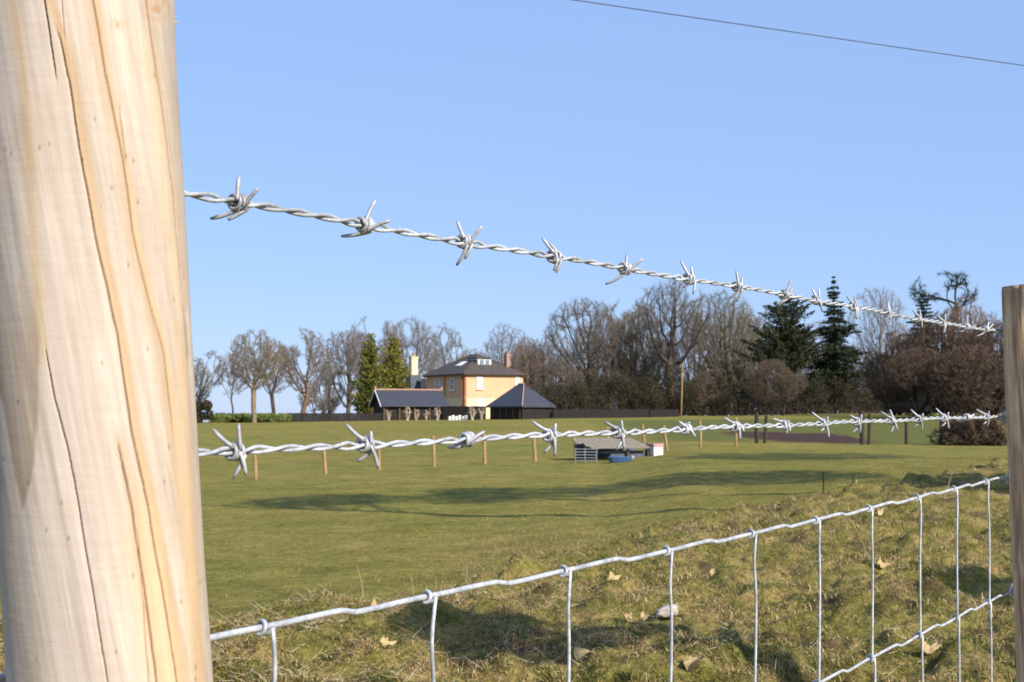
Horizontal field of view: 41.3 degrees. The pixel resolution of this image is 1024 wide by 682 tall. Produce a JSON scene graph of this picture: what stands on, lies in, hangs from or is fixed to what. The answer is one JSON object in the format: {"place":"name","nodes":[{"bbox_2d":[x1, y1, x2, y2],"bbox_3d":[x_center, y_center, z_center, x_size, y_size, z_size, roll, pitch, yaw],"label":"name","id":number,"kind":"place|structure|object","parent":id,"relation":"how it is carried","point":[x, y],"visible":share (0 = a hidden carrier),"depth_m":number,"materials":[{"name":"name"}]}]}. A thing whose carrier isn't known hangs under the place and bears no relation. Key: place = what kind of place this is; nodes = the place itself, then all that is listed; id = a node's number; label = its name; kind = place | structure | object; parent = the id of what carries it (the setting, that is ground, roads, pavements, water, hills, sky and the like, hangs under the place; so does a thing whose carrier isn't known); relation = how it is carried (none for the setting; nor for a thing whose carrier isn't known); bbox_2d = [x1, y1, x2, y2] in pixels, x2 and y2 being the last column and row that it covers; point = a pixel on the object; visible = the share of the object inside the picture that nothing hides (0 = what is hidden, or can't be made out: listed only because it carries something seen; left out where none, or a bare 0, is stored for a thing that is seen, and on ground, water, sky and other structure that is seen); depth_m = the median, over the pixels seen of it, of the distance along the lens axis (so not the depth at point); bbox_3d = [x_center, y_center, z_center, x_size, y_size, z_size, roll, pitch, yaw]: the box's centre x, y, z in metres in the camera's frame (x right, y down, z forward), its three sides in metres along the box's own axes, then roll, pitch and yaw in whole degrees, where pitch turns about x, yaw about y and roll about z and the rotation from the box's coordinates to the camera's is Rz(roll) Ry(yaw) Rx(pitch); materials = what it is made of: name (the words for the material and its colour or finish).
{"place":"outdoors","nodes":[
{"label":"outdoors","id":0,"kind":"place"},
{"bbox_2d":[0,413,1015,681],"bbox_3d":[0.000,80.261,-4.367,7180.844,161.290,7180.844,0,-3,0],"label":"ground","id":1,"kind":"structure","parent":0,"point":[244,497],"depth_m":18.11,"materials":[{"name":"green plant"}]},
{"bbox_2d":[0,0,212,681],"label":"fence post","id":2,"kind":"object","parent":1,"relation":"on","point":[102,570],"visible":1,"depth_m":0.57,"materials":[{"name":"beige wood"}]},
{"bbox_2d":[193,357,211,401],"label":"bare tree","id":3,"kind":"object","parent":1,"relation":"on","point":[201,392],"visible":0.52,"depth_m":134.74,"materials":[{"name":"brown plant"}]},
{"bbox_2d":[196,400,214,422],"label":"evergreen bush","id":4,"kind":"object","parent":1,"relation":"on","point":[206,407],"visible":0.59,"depth_m":127.03,"materials":[{"name":"green plant"}]},
{"bbox_2d":[196,351,225,400],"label":"bare tree","id":5,"kind":"object","parent":1,"relation":"on","point":[216,373],"visible":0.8,"depth_m":149.88,"materials":[{"name":"brown plant"}]},
{"bbox_2d":[216,354,248,413],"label":"bare tree","id":6,"kind":"object","parent":1,"relation":"on","point":[235,380],"visible":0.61,"depth_m":149.86,"materials":[{"name":"brown plant"}]},
{"bbox_2d":[208,412,291,422],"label":"hedge","id":7,"kind":"object","parent":1,"relation":"on","point":[245,417],"visible":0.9,"depth_m":129.29,"materials":[{"name":"green plant"}]},
{"bbox_2d":[225,329,284,422],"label":"bare tree","id":8,"kind":"object","parent":1,"relation":"on","point":[254,374],"visible":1,"depth_m":127.67,"materials":[{"name":"brown plant"}]},
{"bbox_2d":[253,449,257,479],"bbox_3d":[-7.903,3.950,41.849,0.166,1.226,0.109,0,-3,0],"label":"fence stake","id":9,"kind":"object","parent":1,"relation":"on","point":[255,466],"visible":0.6,"depth_m":41.81,"materials":[{"name":"brown wood"}]},
{"bbox_2d":[256,345,294,412],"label":"bare tree","id":10,"kind":"object","parent":1,"relation":"on","point":[275,381],"visible":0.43,"depth_m":149.74,"materials":[{"name":"brown plant"}]},
{"bbox_2d":[274,324,330,419],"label":"bare tree","id":11,"kind":"object","parent":1,"relation":"on","point":[306,393],"visible":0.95,"depth_m":139.65,"materials":[{"name":"brown plant"}]},
{"bbox_2d":[298,378,339,420],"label":"bare tree","id":12,"kind":"object","parent":1,"relation":"on","point":[317,405],"visible":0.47,"depth_m":199.16,"materials":[{"name":"brown plant"}]},
{"bbox_2d":[322,451,326,473],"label":"fence stake","id":13,"kind":"object","parent":1,"relation":"on","point":[324,461],"visible":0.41,"depth_m":44.00,"materials":[{"name":"brown wood"}]},
{"bbox_2d":[311,363,344,412],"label":"bare tree","id":14,"kind":"object","parent":1,"relation":"on","point":[327,385],"visible":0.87,"depth_m":151.71,"materials":[{"name":"brown plant"}]},
{"bbox_2d":[288,413,382,421],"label":"board fence","id":15,"kind":"object","parent":1,"relation":"on","point":[308,417],"visible":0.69,"depth_m":132.24,"materials":[{"name":"wood"}]},
{"bbox_2d":[322,325,377,414],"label":"bare tree","id":16,"kind":"object","parent":1,"relation":"on","point":[350,388],"visible":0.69,"depth_m":159.21,"materials":[{"name":"brown plant"}]},
{"bbox_2d":[346,333,389,412],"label":"conifer","id":17,"kind":"object","parent":1,"relation":"on","point":[371,373],"visible":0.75,"depth_m":147.38,"materials":[{"name":"green plant"}]},
{"bbox_2d":[345,317,407,383],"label":"bare tree","id":18,"kind":"object","parent":1,"relation":"on","point":[387,331],"visible":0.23,"depth_m":175.52,"materials":[{"name":"brown plant"}]},
{"bbox_2d":[377,441,380,469],"bbox_3d":[-4.470,3.997,45.733,0.130,1.291,0.119,0,-3,0],"label":"fence stake","id":19,"kind":"object","parent":1,"relation":"on","point":[379,454],"visible":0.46,"depth_m":45.69,"materials":[{"name":"brown wood"}]},
{"bbox_2d":[380,636,396,645],"bbox_3d":[-0.491,1.190,5.365,0.063,0.047,0.036,22,23,-24],"label":"fallen leaf","id":20,"kind":"object","parent":1,"relation":"on","point":[384,641],"visible":1,"depth_m":5.35,"materials":[{"name":"plant"}]},
{"bbox_2d":[376,335,410,386],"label":"bare tree","id":21,"kind":"object","parent":1,"relation":"on","point":[386,356],"visible":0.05,"depth_m":204.75,"materials":[{"name":"brown plant"}]},
{"bbox_2d":[377,337,413,388],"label":"conifer","id":22,"kind":"object","parent":1,"relation":"on","point":[395,375],"visible":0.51,"depth_m":149.59,"materials":[{"name":"green plant"}]},
{"bbox_2d":[368,386,448,419],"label":"shed","id":23,"kind":"structure","parent":1,"relation":"on","point":[395,402],"depth_m":139.59,"materials":[{"name":"grey tile"}]},
{"bbox_2d":[378,314,441,382],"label":"bare tree","id":24,"kind":"object","parent":1,"relation":"on","point":[420,343],"visible":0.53,"depth_m":181.56,"materials":[{"name":"brown plant"}]},
{"bbox_2d":[431,436,435,466],"bbox_3d":[-2.737,4.001,47.474,0.180,1.380,0.123,0,-3,0],"label":"fence stake","id":25,"kind":"object","parent":1,"relation":"on","point":[433,454],"visible":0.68,"depth_m":47.43,"materials":[{"name":"brown wood"}]},
{"bbox_2d":[421,320,470,373],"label":"bare tree","id":26,"kind":"object","parent":1,"relation":"on","point":[444,357],"visible":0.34,"depth_m":189.92,"materials":[{"name":"brown plant"}]},
{"bbox_2d":[442,406,485,419],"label":"board fence","id":27,"kind":"object","parent":1,"relation":"on","point":[447,411],"visible":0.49,"depth_m":138.84,"materials":[{"name":"wood"}]},
{"bbox_2d":[406,351,527,418],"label":"house","id":28,"kind":"structure","parent":1,"relation":"on","point":[474,380],"depth_m":160.72,"materials":[{"name":"beige paint"}]},
{"bbox_2d":[450,378,454,390],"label":"window","id":29,"kind":"structure","parent":28,"relation":"in","point":[452,380],"depth_m":160.47,"materials":[{"name":"glass"}]},
{"bbox_2d":[476,376,483,389],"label":"window","id":30,"kind":"structure","parent":28,"relation":"in","point":[479,378],"depth_m":158.95,"materials":[{"name":"white paint"}]},
{"bbox_2d":[482,434,486,463],"bbox_3d":[-0.996,4.051,49.062,0.155,1.374,0.127,0,-3,0],"label":"fence stake","id":31,"kind":"object","parent":1,"relation":"on","point":[484,452],"visible":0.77,"depth_m":49.01,"materials":[{"name":"brown wood"}]},
{"bbox_2d":[481,321,534,378],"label":"bare tree","id":32,"kind":"object","parent":1,"relation":"on","point":[518,345],"visible":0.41,"depth_m":199.79,"materials":[{"name":"brown plant"}]},
{"bbox_2d":[486,383,555,419],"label":"shed","id":33,"kind":"structure","parent":1,"relation":"on","point":[520,401],"depth_m":135.68,"materials":[{"name":"grey tile"}]},
{"bbox_2d":[510,337,545,389],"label":"bare tree","id":34,"kind":"object","parent":1,"relation":"on","point":[528,351],"visible":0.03,"depth_m":211.92,"materials":[{"name":"brown plant"}]},
{"bbox_2d":[510,342,558,393],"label":"bare tree","id":35,"kind":"object","parent":1,"relation":"on","point":[521,365],"visible":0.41,"depth_m":181.22,"materials":[{"name":"brown plant"}]},
{"bbox_2d":[532,439,536,460],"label":"fence stake","id":36,"kind":"object","parent":1,"relation":"on","point":[534,449],"visible":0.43,"depth_m":50.60,"materials":[{"name":"brown wood"}]},
{"bbox_2d":[527,331,579,396],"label":"bare tree","id":37,"kind":"object","parent":1,"relation":"on","point":[552,347],"visible":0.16,"depth_m":204.62,"materials":[{"name":"brown plant"}]},
{"bbox_2d":[531,357,586,409],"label":"bare tree","id":38,"kind":"object","parent":1,"relation":"on","point":[565,370],"visible":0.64,"depth_m":171.20,"materials":[{"name":"brown plant"}]},
{"bbox_2d":[539,381,594,416],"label":"evergreen bush","id":39,"kind":"object","parent":1,"relation":"on","point":[549,391],"visible":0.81,"depth_m":164.16,"materials":[{"name":"green plant"}]},
{"bbox_2d":[543,297,624,402],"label":"bare tree","id":40,"kind":"object","parent":1,"relation":"on","point":[588,344],"visible":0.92,"depth_m":179.28,"materials":[{"name":"brown plant"}]},
{"bbox_2d":[573,646,594,662],"bbox_3d":[0.299,1.272,5.538,0.098,0.064,0.056,-9,19,24],"label":"fallen leaf","id":41,"kind":"object","parent":1,"relation":"on","point":[581,652],"visible":1,"depth_m":5.54,"materials":[{"name":"plant"}]},
{"bbox_2d":[575,448,596,462],"bbox_3d":[2.668,4.150,49.047,0.817,0.597,0.044,0,-3,0],"label":"metal hurdle","id":42,"kind":"object","parent":1,"relation":"on","point":[584,457],"visible":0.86,"depth_m":49.03,"materials":[{"name":"metal"}]},
{"bbox_2d":[572,371,632,409],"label":"evergreen bush","id":43,"kind":"object","parent":1,"relation":"on","point":[608,384],"visible":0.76,"depth_m":167.54,"materials":[{"name":"green plant"}]},
{"bbox_2d":[572,310,637,398],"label":"bare tree","id":44,"kind":"object","parent":1,"relation":"on","point":[601,339],"visible":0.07,"depth_m":209.78,"materials":[{"name":"brown plant"}]},
{"bbox_2d":[608,571,621,580],"bbox_3d":[0.572,1.320,7.619,0.071,0.065,0.044,20,9,-14],"label":"fallen leaf","id":45,"kind":"object","parent":1,"relation":"on","point":[612,576],"visible":1,"depth_m":7.61,"materials":[{"name":"plant"}]},
{"bbox_2d":[553,409,678,418],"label":"board fence","id":46,"kind":"object","parent":1,"relation":"on","point":[596,413],"visible":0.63,"depth_m":140.36,"materials":[{"name":"brown wood"}]},
{"bbox_2d":[571,438,663,459],"bbox_3d":[3.792,4.187,51.374,3.341,1.032,1.940,1,-3,-26],"label":"sheep shelter","id":47,"kind":"object","parent":1,"relation":"on","point":[606,447],"visible":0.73,"depth_m":51.23,"materials":[{"name":"white paint"}]},
{"bbox_2d":[608,456,634,461],"bbox_3d":[3.922,4.233,48.842,0.987,0.237,0.480,0,-3,0],"label":"feed tub","id":48,"kind":"object","parent":1,"relation":"on","point":[619,459],"visible":0.98,"depth_m":48.63,"materials":[{"name":"blue plastic"}]},
{"bbox_2d":[591,299,663,407],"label":"bare tree","id":49,"kind":"object","parent":1,"relation":"on","point":[636,352],"visible":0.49,"depth_m":186.62,"materials":[{"name":"brown plant"}]},
{"bbox_2d":[607,375,670,409],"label":"evergreen bush","id":50,"kind":"object","parent":1,"relation":"on","point":[653,395],"visible":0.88,"depth_m":166.84,"materials":[{"name":"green plant"}]},
{"bbox_2d":[640,611,649,620],"bbox_3d":[0.602,1.242,6.160,0.043,0.056,0.027,-9,33,-24],"label":"fallen leaf","id":51,"kind":"object","parent":1,"relation":"on","point":[644,617],"visible":1,"depth_m":6.16,"materials":[{"name":"plant"}]},
{"bbox_2d":[614,301,680,387],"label":"bare tree","id":52,"kind":"object","parent":1,"relation":"on","point":[642,339],"visible":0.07,"depth_m":211.41,"materials":[{"name":"brown plant"}]},
{"bbox_2d":[616,321,683,408],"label":"bare tree","id":53,"kind":"object","parent":1,"relation":"on","point":[654,364],"visible":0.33,"depth_m":184.94,"materials":[{"name":"brown plant"}]},
{"bbox_2d":[654,604,678,616],"bbox_3d":[0.734,1.277,6.437,0.121,0.050,0.088,-14,4,-6],"label":"stone","id":54,"kind":"object","parent":1,"relation":"on","point":[664,611],"visible":0.89,"depth_m":6.41,"materials":[{"name":"stone"}]},
{"bbox_2d":[643,365,697,414],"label":"evergreen bush","id":55,"kind":"object","parent":1,"relation":"on","point":[658,376],"visible":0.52,"depth_m":171.35,"materials":[{"name":"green plant"}]},
{"bbox_2d":[630,277,718,409],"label":"bare tree","id":56,"kind":"object","parent":1,"relation":"on","point":[670,344],"visible":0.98,"depth_m":177.65,"materials":[{"name":"brown plant"}]},
{"bbox_2d":[680,364,682,416],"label":"pole","id":57,"kind":"object","parent":1,"relation":"on","point":[681,392],"visible":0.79,"depth_m":139.87,"materials":[{"name":"brown wood"}]},
{"bbox_2d":[683,655,704,671],"bbox_3d":[0.717,1.260,5.324,0.087,0.075,0.052,-17,29,6],"label":"fallen leaf","id":58,"kind":"object","parent":1,"relation":"on","point":[689,662],"visible":1,"depth_m":5.32,"materials":[{"name":"plant"}]},
{"bbox_2d":[663,295,731,415],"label":"bare tree","id":59,"kind":"object","parent":1,"relation":"on","point":[678,334],"visible":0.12,"depth_m":209.28,"materials":[{"name":"brown plant"}]},
{"bbox_2d":[699,420,701,447],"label":"fence stake","id":60,"kind":"object","parent":1,"relation":"on","point":[700,439],"visible":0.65,"depth_m":55.84,"materials":[{"name":"brown wood"}]},
{"bbox_2d":[674,374,736,415],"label":"evergreen bush","id":61,"kind":"object","parent":1,"relation":"on","point":[686,396],"visible":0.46,"depth_m":167.14,"materials":[{"name":"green plant"}]},
{"bbox_2d":[687,369,739,415],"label":"thorn tree","id":62,"kind":"object","parent":1,"relation":"on","point":[699,387],"visible":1,"depth_m":149.40,"materials":[{"name":"brown plant"}]},
{"bbox_2d":[681,289,762,415],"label":"bare tree","id":63,"kind":"object","parent":1,"relation":"on","point":[725,364],"visible":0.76,"depth_m":183.81,"materials":[{"name":"brown plant"}]},
{"bbox_2d":[710,303,769,408],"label":"bare tree","id":64,"kind":"object","parent":1,"relation":"on","point":[736,339],"visible":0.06,"depth_m":214.67,"materials":[{"name":"brown plant"}]},
{"bbox_2d":[712,367,768,415],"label":"evergreen bush","id":65,"kind":"object","parent":1,"relation":"on","point":[744,396],"visible":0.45,"depth_m":169.54,"materials":[{"name":"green plant"}]},
{"bbox_2d":[729,303,777,414],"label":"bare tree","id":66,"kind":"object","parent":1,"relation":"on","point":[765,312],"visible":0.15,"depth_m":194.56,"materials":[{"name":"brown plant"}]},
{"bbox_2d":[755,413,758,442],"bbox_3d":[11.146,4.111,61.931,0.199,1.698,0.182,0,-3,0],"label":"fence stake","id":67,"kind":"object","parent":1,"relation":"on","point":[756,429],"visible":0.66,"depth_m":61.87,"materials":[{"name":"brown wood"}]},
{"bbox_2d":[523,353,1004,417],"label":"undergrowth","id":68,"kind":"object","parent":1,"relation":"on","point":[764,409],"visible":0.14,"depth_m":176.51,"materials":[{"name":"brown plant"}]},
{"bbox_2d":[763,416,767,442],"bbox_3d":[11.567,4.191,62.026,0.230,1.557,0.146,0,-3,0],"label":"fence stake","id":69,"kind":"object","parent":1,"relation":"on","point":[765,430],"visible":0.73,"depth_m":61.97,"materials":[{"name":"brown wood"}]},
{"bbox_2d":[739,358,808,415],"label":"thorn tree","id":70,"kind":"object","parent":1,"relation":"on","point":[780,377],"visible":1,"depth_m":145.14,"materials":[{"name":"brown plant"}]},
{"bbox_2d":[732,295,833,414],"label":"pine tree","id":71,"kind":"object","parent":1,"relation":"on","point":[790,349],"visible":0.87,"depth_m":166.94,"materials":[{"name":"green plant"}]},
{"bbox_2d":[763,372,831,414],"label":"evergreen bush","id":72,"kind":"object","parent":1,"relation":"on","point":[818,385],"visible":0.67,"depth_m":165.18,"materials":[{"name":"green plant"}]},
{"bbox_2d":[800,321,827,410],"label":"bare tree","id":73,"kind":"object","parent":1,"relation":"on","point":[816,336],"visible":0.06,"depth_m":212.11,"materials":[{"name":"brown plant"}]},
{"bbox_2d":[801,276,869,413],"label":"conifer","id":74,"kind":"object","parent":1,"relation":"on","point":[835,360],"visible":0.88,"depth_m":171.29,"materials":[{"name":"green plant"}]},
{"bbox_2d":[820,376,876,413],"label":"evergreen bush","id":75,"kind":"object","parent":1,"relation":"on","point":[842,389],"visible":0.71,"depth_m":169.62,"materials":[{"name":"green plant"}]},
{"bbox_2d":[837,342,868,413],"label":"bare tree","id":76,"kind":"object","parent":1,"relation":"on","point":[859,348],"visible":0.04,"depth_m":194.42,"materials":[{"name":"brown plant"}]},
{"bbox_2d":[859,411,864,444],"bbox_3d":[16.277,4.185,63.249,0.239,1.858,0.224,0,-3,0],"label":"fence stake","id":77,"kind":"object","parent":1,"relation":"on","point":[862,438],"visible":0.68,"depth_m":63.15,"materials":[{"name":"brown wood"}]},
{"bbox_2d":[867,413,870,444],"bbox_3d":[16.634,4.247,63.325,0.204,1.749,0.149,0,-3,0],"label":"fence stake","id":78,"kind":"object","parent":1,"relation":"on","point":[869,432],"visible":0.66,"depth_m":63.27,"materials":[{"name":"brown wood"}]},
{"bbox_2d":[846,284,908,397],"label":"bare tree","id":79,"kind":"object","parent":1,"relation":"on","point":[881,329],"visible":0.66,"depth_m":204.87,"materials":[{"name":"brown plant"}]},
{"bbox_2d":[847,369,912,413],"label":"evergreen bush","id":80,"kind":"object","parent":1,"relation":"on","point":[867,399],"visible":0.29,"depth_m":149.70,"materials":[{"name":"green plant"}]},
{"bbox_2d":[860,329,929,414],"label":"thorn tree","id":81,"kind":"object","parent":1,"relation":"on","point":[880,357],"visible":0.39,"depth_m":135.60,"materials":[{"name":"brown plant"}]},
{"bbox_2d":[882,326,917,367],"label":"bare tree","id":82,"kind":"object","parent":1,"relation":"on","point":[899,328],"visible":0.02,"depth_m":212.15,"materials":[{"name":"brown plant"}]},
{"bbox_2d":[905,417,907,443],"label":"fence stake","id":83,"kind":"object","parent":1,"relation":"on","point":[906,432],"visible":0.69,"depth_m":63.73,"materials":[{"name":"brown wood"}]},
{"bbox_2d":[876,346,960,417],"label":"thorn tree","id":84,"kind":"object","parent":1,"relation":"on","point":[918,366],"visible":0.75,"depth_m":117.06,"materials":[{"name":"brown plant"}]},
{"bbox_2d":[901,293,935,410],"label":"conifer","id":85,"kind":"object","parent":1,"relation":"on","point":[922,307],"visible":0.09,"depth_m":185.16,"materials":[{"name":"green plant"}]},
{"bbox_2d":[923,642,941,653],"bbox_3d":[1.691,1.233,5.482,0.082,0.057,0.049,-1,27,-1],"label":"fallen leaf","id":86,"kind":"object","parent":1,"relation":"on","point":[927,649],"visible":0.95,"depth_m":5.47,"materials":[{"name":"plant"}]},
{"bbox_2d":[908,268,978,411],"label":"wispy pine","id":87,"kind":"object","parent":1,"relation":"on","point":[955,285],"visible":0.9,"depth_m":189.88,"materials":[{"name":"green plant"}]},
{"bbox_2d":[899,309,993,415],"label":"thorn tree","id":88,"kind":"object","parent":1,"relation":"on","point":[946,338],"visible":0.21,"depth_m":129.45,"materials":[{"name":"brown plant"}]},
{"bbox_2d":[937,293,989,411],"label":"bare tree","id":89,"kind":"object","parent":1,"relation":"on","point":[971,331],"visible":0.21,"depth_m":179.46,"materials":[{"name":"brown plant"}]},
{"bbox_2d":[925,343,1005,419],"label":"thorn tree","id":90,"kind":"object","parent":1,"relation":"on","point":[972,385],"visible":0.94,"depth_m":112.85,"materials":[{"name":"brown plant"}]},
{"bbox_2d":[925,409,1007,445],"bbox_3d":[20.981,4.353,61.718,3.825,2.622,3.759,0,-3,0],"label":"brush pile","id":91,"kind":"object","parent":1,"relation":"on","point":[973,432],"visible":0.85,"depth_m":61.27,"materials":[{"name":"brown plant"}]},
{"bbox_2d":[954,319,1004,415],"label":"thorn tree","id":92,"kind":"object","parent":1,"relation":"on","point":[991,343],"visible":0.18,"depth_m":125.40,"materials":[{"name":"brown plant"}]},
{"bbox_2d":[970,312,1001,412],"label":"bare tree","id":93,"kind":"object","parent":1,"relation":"on","point":[992,319],"visible":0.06,"depth_m":184.93,"materials":[{"name":"brown plant"}]},
{"bbox_2d":[988,340,1005,409],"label":"thorn tree","id":94,"kind":"object","parent":1,"relation":"on","point":[1001,352],"visible":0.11,"depth_m":115.99,"materials":[{"name":"brown plant"}]},
{"bbox_2d":[999,284,1023,681],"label":"fence post","id":95,"kind":"object","parent":1,"relation":"on","point":[1013,318],"visible":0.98,"depth_m":2.01,"materials":[{"name":"brown wood"}]},
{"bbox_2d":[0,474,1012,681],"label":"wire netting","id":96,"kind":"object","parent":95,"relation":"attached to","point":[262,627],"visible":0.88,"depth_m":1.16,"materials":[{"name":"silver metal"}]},
{"bbox_2d":[184,175,1002,336],"bbox_3d":[0.694,-0.021,1.996,0.029,0.058,4.104,-2,-4,34],"label":"barbed wire","id":97,"kind":"object","parent":95,"relation":"attached to","point":[236,201],"visible":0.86,"depth_m":0.97,"materials":[{"name":"silver metal"}]},
{"bbox_2d":[198,408,1005,478],"bbox_3d":[0.696,0.115,1.987,0.026,0.058,4.104,-2,-4,34],"label":"barbed wire","id":98,"kind":"object","parent":95,"relation":"attached to","point":[236,451],"visible":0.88,"depth_m":0.98,"materials":[{"name":"silver metal"}]},
{"bbox_2d":[0,456,1015,681],"bbox_3d":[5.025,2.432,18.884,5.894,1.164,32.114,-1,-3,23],"label":"rough grass","id":99,"kind":"structure","parent":0,"point":[474,668],"depth_m":6.08,"materials":[{"name":"green plant"}]},
{"bbox_2d":[175,0,1023,421],"label":"sky","id":100,"kind":"structure","parent":0,"point":[601,133],"materials":[{"name":"blue"}]},
{"bbox_2d":[248,450,1009,630],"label":"withered grass","id":101,"kind":"structure","parent":0,"point":[493,565],"depth_m":13.82,"materials":[{"name":"beige plant"}]},
{"bbox_2d":[574,0,1023,65],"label":"overhead cable","id":102,"kind":"object","parent":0,"point":[792,31],"visible":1,"depth_m":32.77,"materials":[{"name":"metal"}]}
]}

